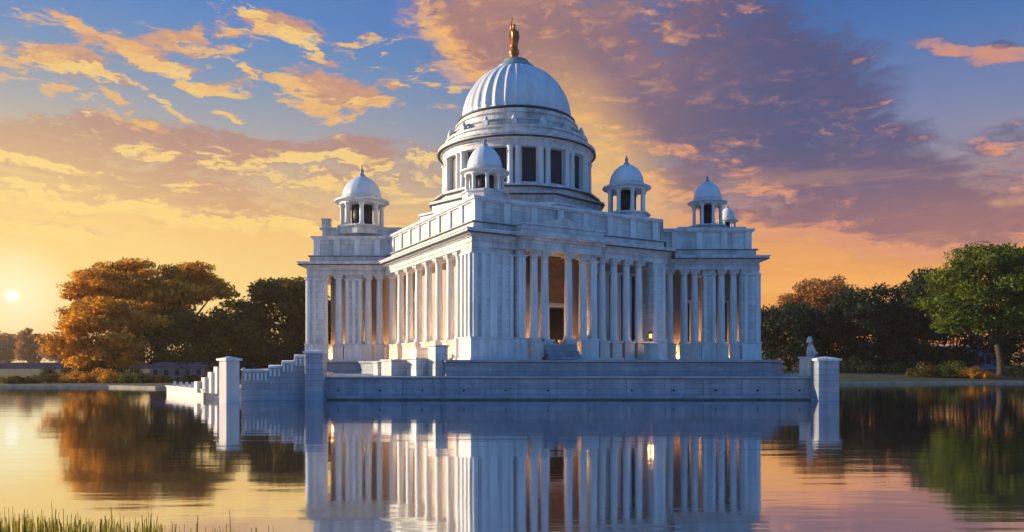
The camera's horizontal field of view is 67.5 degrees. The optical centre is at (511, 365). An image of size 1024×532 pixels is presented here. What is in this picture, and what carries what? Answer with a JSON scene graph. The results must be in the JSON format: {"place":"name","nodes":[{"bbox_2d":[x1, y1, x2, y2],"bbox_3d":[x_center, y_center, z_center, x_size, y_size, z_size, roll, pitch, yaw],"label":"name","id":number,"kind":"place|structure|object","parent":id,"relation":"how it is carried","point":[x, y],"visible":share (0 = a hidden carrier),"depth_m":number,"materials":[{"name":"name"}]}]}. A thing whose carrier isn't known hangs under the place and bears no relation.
{"place":"outdoors","nodes":[
{"label":"outdoors","id":0,"kind":"place"},
{"bbox_2d":[0,502,276,531],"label":"reed grass","id":1,"kind":"structure","parent":0,"point":[40,527],"depth_m":4.27,"materials":[{"name":"green plant"}]},
{"bbox_2d":[0,383,1023,531],"bbox_3d":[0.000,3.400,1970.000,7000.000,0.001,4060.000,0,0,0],"label":"water","id":2,"kind":"structure","parent":0,"point":[940,457],"depth_m":26.83,"materials":[{"name":"blue liquid"}]},
{"bbox_2d":[165,367,240,398],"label":"landing stage","id":3,"kind":"object","parent":2,"relation":"in","point":[206,387],"visible":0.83,"depth_m":79.01,"materials":[{"name":"stone"}]},
{"bbox_2d":[216,356,241,402],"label":"stone pier","id":4,"kind":"structure","parent":2,"relation":"in","point":[228,379],"depth_m":69.52,"materials":[{"name":"stone"}]},
{"bbox_2d":[215,354,333,400],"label":"water stairs","id":5,"kind":"structure","parent":2,"relation":"in","point":[285,380],"depth_m":74.05,"materials":[{"name":"stone"}]},
{"bbox_2d":[303,349,328,400],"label":"stone pier","id":6,"kind":"structure","parent":2,"relation":"in","point":[315,374],"depth_m":73.35,"materials":[{"name":"stone"}]},
{"bbox_2d":[303,373,810,399],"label":"lake terrace","id":7,"kind":"structure","parent":2,"relation":"in","point":[359,386],"depth_m":75.00,"materials":[{"name":"stone"}]},
{"bbox_2d":[372,345,448,375],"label":"flank stair","id":8,"kind":"object","parent":7,"relation":"on","point":[420,361],"visible":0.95,"depth_m":79.08,"materials":[{"name":"stone"}]},
{"bbox_2d":[297,18,783,375],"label":"domed memorial","id":9,"kind":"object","parent":7,"relation":"on","point":[517,251],"visible":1,"depth_m":93.30,"materials":[{"name":"stone"}]},
{"bbox_2d":[548,257,564,343],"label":"door","id":10,"kind":"structure","parent":9,"relation":"in","point":[556,266],"depth_m":88.32,"materials":[{"name":"wood"}]},
{"bbox_2d":[597,271,606,338],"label":"window","id":11,"kind":"structure","parent":9,"relation":"in","point":[597,271],"depth_m":92.26,"materials":[{"name":"glass"}]},
{"bbox_2d":[607,271,618,340],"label":"window","id":12,"kind":"structure","parent":9,"relation":"in","point":[608,276],"depth_m":92.71,"materials":[{"name":"glass"}]},
{"bbox_2d":[619,272,630,340],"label":"window","id":13,"kind":"structure","parent":9,"relation":"in","point":[620,277],"depth_m":93.46,"materials":[{"name":"glass"}]},
{"bbox_2d":[630,273,634,340],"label":"window","id":14,"kind":"structure","parent":9,"relation":"in","point":[631,274],"depth_m":94.59,"materials":[{"name":"glass"}]},
{"bbox_2d":[687,300,690,342],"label":"window","id":15,"kind":"structure","parent":9,"relation":"in","point":[689,304],"depth_m":102.57,"materials":[{"name":"glass"}]},
{"bbox_2d":[725,300,728,342],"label":"window","id":16,"kind":"structure","parent":9,"relation":"in","point":[726,304],"depth_m":102.50,"materials":[{"name":"glass"}]},
{"bbox_2d":[798,336,817,376],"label":"stone lion","id":17,"kind":"object","parent":7,"relation":"on","point":[804,366],"visible":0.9,"depth_m":75.65},
{"bbox_2d":[808,356,841,400],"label":"stone pier","id":18,"kind":"structure","parent":2,"relation":"in","point":[824,379],"depth_m":73.00,"materials":[{"name":"stone"}]},
{"bbox_2d":[0,366,1023,385],"bbox_3d":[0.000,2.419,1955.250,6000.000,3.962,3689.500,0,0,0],"label":"ground","id":19,"kind":"structure","parent":0,"point":[856,376],"depth_m":151.00,"materials":[{"name":"green plant"}]},
{"bbox_2d":[0,375,36,383],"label":"bush","id":20,"kind":"object","parent":19,"relation":"on","point":[14,379],"visible":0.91,"depth_m":125.16,"materials":[{"name":"green plant"}]},
{"bbox_2d":[0,330,37,362],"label":"tree","id":21,"kind":"object","parent":19,"relation":"on","point":[7,346],"visible":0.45,"depth_m":413.06,"materials":[{"name":"brown plant"}]},
{"bbox_2d":[13,327,49,362],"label":"tree","id":22,"kind":"object","parent":19,"relation":"on","point":[26,344],"visible":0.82,"depth_m":396.47,"materials":[{"name":"orange plant"}]},
{"bbox_2d":[30,372,67,382],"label":"bush","id":23,"kind":"object","parent":19,"relation":"on","point":[46,378],"visible":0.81,"depth_m":126.25,"materials":[{"name":"green plant"}]},
{"bbox_2d":[36,341,83,362],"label":"tree","id":24,"kind":"object","parent":19,"relation":"on","point":[52,357],"visible":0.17,"depth_m":384.81,"materials":[{"name":"orange plant"}]},
{"bbox_2d":[58,370,94,382],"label":"bush","id":25,"kind":"object","parent":19,"relation":"on","point":[72,378],"visible":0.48,"depth_m":127.10,"materials":[{"name":"orange plant"}]},
{"bbox_2d":[0,363,153,368],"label":"boundary wall","id":26,"kind":"structure","parent":19,"relation":"on","point":[28,365],"depth_m":189.70,"materials":[{"name":"stone"}]},
{"bbox_2d":[40,362,144,375],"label":"bush","id":27,"kind":"object","parent":19,"relation":"on","point":[89,369],"visible":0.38,"depth_m":139.57,"materials":[{"name":"orange plant"}]},
{"bbox_2d":[77,368,122,382],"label":"bush","id":28,"kind":"object","parent":19,"relation":"on","point":[103,376],"visible":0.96,"depth_m":125.86,"materials":[{"name":"orange plant"}]},
{"bbox_2d":[34,296,175,372],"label":"spreading tree","id":29,"kind":"object","parent":19,"relation":"on","point":[117,347],"visible":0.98,"depth_m":134.49,"materials":[{"name":"orange plant"}]},
{"bbox_2d":[117,372,142,382],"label":"bush","id":30,"kind":"object","parent":19,"relation":"on","point":[130,378],"visible":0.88,"depth_m":124.11,"materials":[{"name":"green plant"}]},
{"bbox_2d":[56,257,244,318],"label":"rain tree","id":31,"kind":"object","parent":19,"relation":"on","point":[184,285],"visible":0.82,"depth_m":146.37,"materials":[{"name":"orange plant"}]},
{"bbox_2d":[138,375,171,382],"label":"bush","id":32,"kind":"object","parent":19,"relation":"on","point":[158,378],"visible":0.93,"depth_m":122.39,"materials":[{"name":"green plant"}]},
{"bbox_2d":[149,362,215,378],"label":"lakeside shed","id":33,"kind":"structure","parent":19,"relation":"on","point":[170,368],"depth_m":132.00,"materials":[{"name":"stone"}]},
{"bbox_2d":[169,374,203,382],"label":"bush","id":34,"kind":"object","parent":19,"relation":"on","point":[187,378],"visible":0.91,"depth_m":120.94,"materials":[{"name":"green plant"}]},
{"bbox_2d":[138,304,282,370],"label":"spreading tree","id":35,"kind":"object","parent":19,"relation":"on","point":[220,331],"visible":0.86,"depth_m":138.45,"materials":[{"name":"green plant"}]},
{"bbox_2d":[159,346,264,374],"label":"bush","id":36,"kind":"object","parent":19,"relation":"on","point":[214,359],"visible":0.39,"depth_m":135.35,"materials":[{"name":"green plant"}]},
{"bbox_2d":[216,341,304,374],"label":"bush","id":37,"kind":"object","parent":19,"relation":"on","point":[278,355],"visible":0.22,"depth_m":137.63,"materials":[{"name":"green plant"}]},
{"bbox_2d":[229,276,330,368],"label":"dense tree","id":38,"kind":"object","parent":19,"relation":"on","point":[287,298],"visible":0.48,"depth_m":145.00,"materials":[{"name":"green plant"}]},
{"bbox_2d":[0,381,1023,388],"bbox_3d":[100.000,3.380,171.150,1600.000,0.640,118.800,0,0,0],"label":"lake kerb","id":39,"kind":"structure","parent":19,"relation":"on","point":[127,386],"depth_m":119.88,"materials":[{"name":"stone"}]},
{"bbox_2d":[761,343,836,371],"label":"bush","id":40,"kind":"object","parent":19,"relation":"on","point":[790,359],"visible":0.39,"depth_m":176.63,"materials":[{"name":"green plant"}]},
{"bbox_2d":[761,300,845,370],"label":"dense tree","id":41,"kind":"object","parent":19,"relation":"on","point":[797,324],"visible":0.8,"depth_m":178.99,"materials":[{"name":"green plant"}]},
{"bbox_2d":[775,274,860,321],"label":"round tree","id":42,"kind":"object","parent":19,"relation":"on","point":[816,293],"visible":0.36,"depth_m":201.41,"materials":[{"name":"orange plant"}]},
{"bbox_2d":[839,354,876,373],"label":"bush","id":43,"kind":"object","parent":19,"relation":"on","point":[852,366],"visible":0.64,"depth_m":168.26,"materials":[{"name":"green plant"}]},
{"bbox_2d":[823,282,925,370],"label":"dense tree","id":44,"kind":"object","parent":19,"relation":"on","point":[882,321],"visible":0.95,"depth_m":177.69,"materials":[{"name":"green plant"}]},
{"bbox_2d":[839,357,913,369],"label":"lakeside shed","id":45,"kind":"structure","parent":19,"relation":"on","point":[873,365],"depth_m":184.00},
{"bbox_2d":[872,359,922,372],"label":"bush","id":46,"kind":"object","parent":19,"relation":"on","point":[899,366],"visible":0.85,"depth_m":171.31,"materials":[{"name":"green plant"}]},
{"bbox_2d":[905,361,938,377],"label":"bush","id":47,"kind":"object","parent":19,"relation":"on","point":[927,370],"visible":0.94,"depth_m":156.82,"materials":[{"name":"green plant"}]},
{"bbox_2d":[887,267,989,369],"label":"dense tree","id":48,"kind":"object","parent":19,"relation":"on","point":[925,330],"visible":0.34,"depth_m":185.77,"materials":[{"name":"green plant"}]},
{"bbox_2d":[913,342,982,369],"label":"bush","id":49,"kind":"object","parent":19,"relation":"on","point":[962,358],"visible":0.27,"depth_m":184.08,"materials":[{"name":"green plant"}]},
{"bbox_2d":[931,359,971,377],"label":"bush","id":50,"kind":"object","parent":19,"relation":"on","point":[944,370],"visible":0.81,"depth_m":156.61,"materials":[{"name":"green plant"}]},
{"bbox_2d":[920,346,1007,368],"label":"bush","id":51,"kind":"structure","parent":19,"relation":"on","point":[988,364],"depth_m":205.00,"materials":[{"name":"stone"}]},
{"bbox_2d":[986,354,990,363],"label":"window","id":52,"kind":"structure","parent":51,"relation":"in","point":[989,360],"depth_m":204.94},
{"bbox_2d":[912,240,1023,374],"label":"spreading tree","id":53,"kind":"object","parent":19,"relation":"on","point":[959,296],"visible":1,"depth_m":146.19,"materials":[{"name":"green plant"}]},
{"bbox_2d":[956,366,995,378],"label":"bush","id":54,"kind":"object","parent":19,"relation":"on","point":[982,374],"visible":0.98,"depth_m":153.90,"materials":[{"name":"orange plant"}]},
{"bbox_2d":[977,301,1023,366],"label":"dense tree","id":55,"kind":"object","parent":19,"relation":"on","point":[1009,347],"visible":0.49,"depth_m":185.19,"materials":[{"name":"green plant"}]},
{"bbox_2d":[997,362,1023,377],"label":"bush","id":56,"kind":"object","parent":19,"relation":"on","point":[1017,369],"visible":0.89,"depth_m":158.84,"materials":[{"name":"green plant"}]},
{"bbox_2d":[0,0,1023,365],"label":"sky","id":57,"kind":"structure","parent":0,"point":[865,142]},
{"bbox_2d":[642,341,659,359],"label":"stone pier","id":58,"kind":"structure","parent":0,"point":[650,350],"depth_m":90.15,"materials":[{"name":"stone"}]},
{"bbox_2d":[648,330,652,340],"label":"lantern","id":59,"kind":"object","parent":58,"relation":"on","point":[650,333],"visible":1,"depth_m":90.47,"materials":[{"name":"glass"}]}
]}

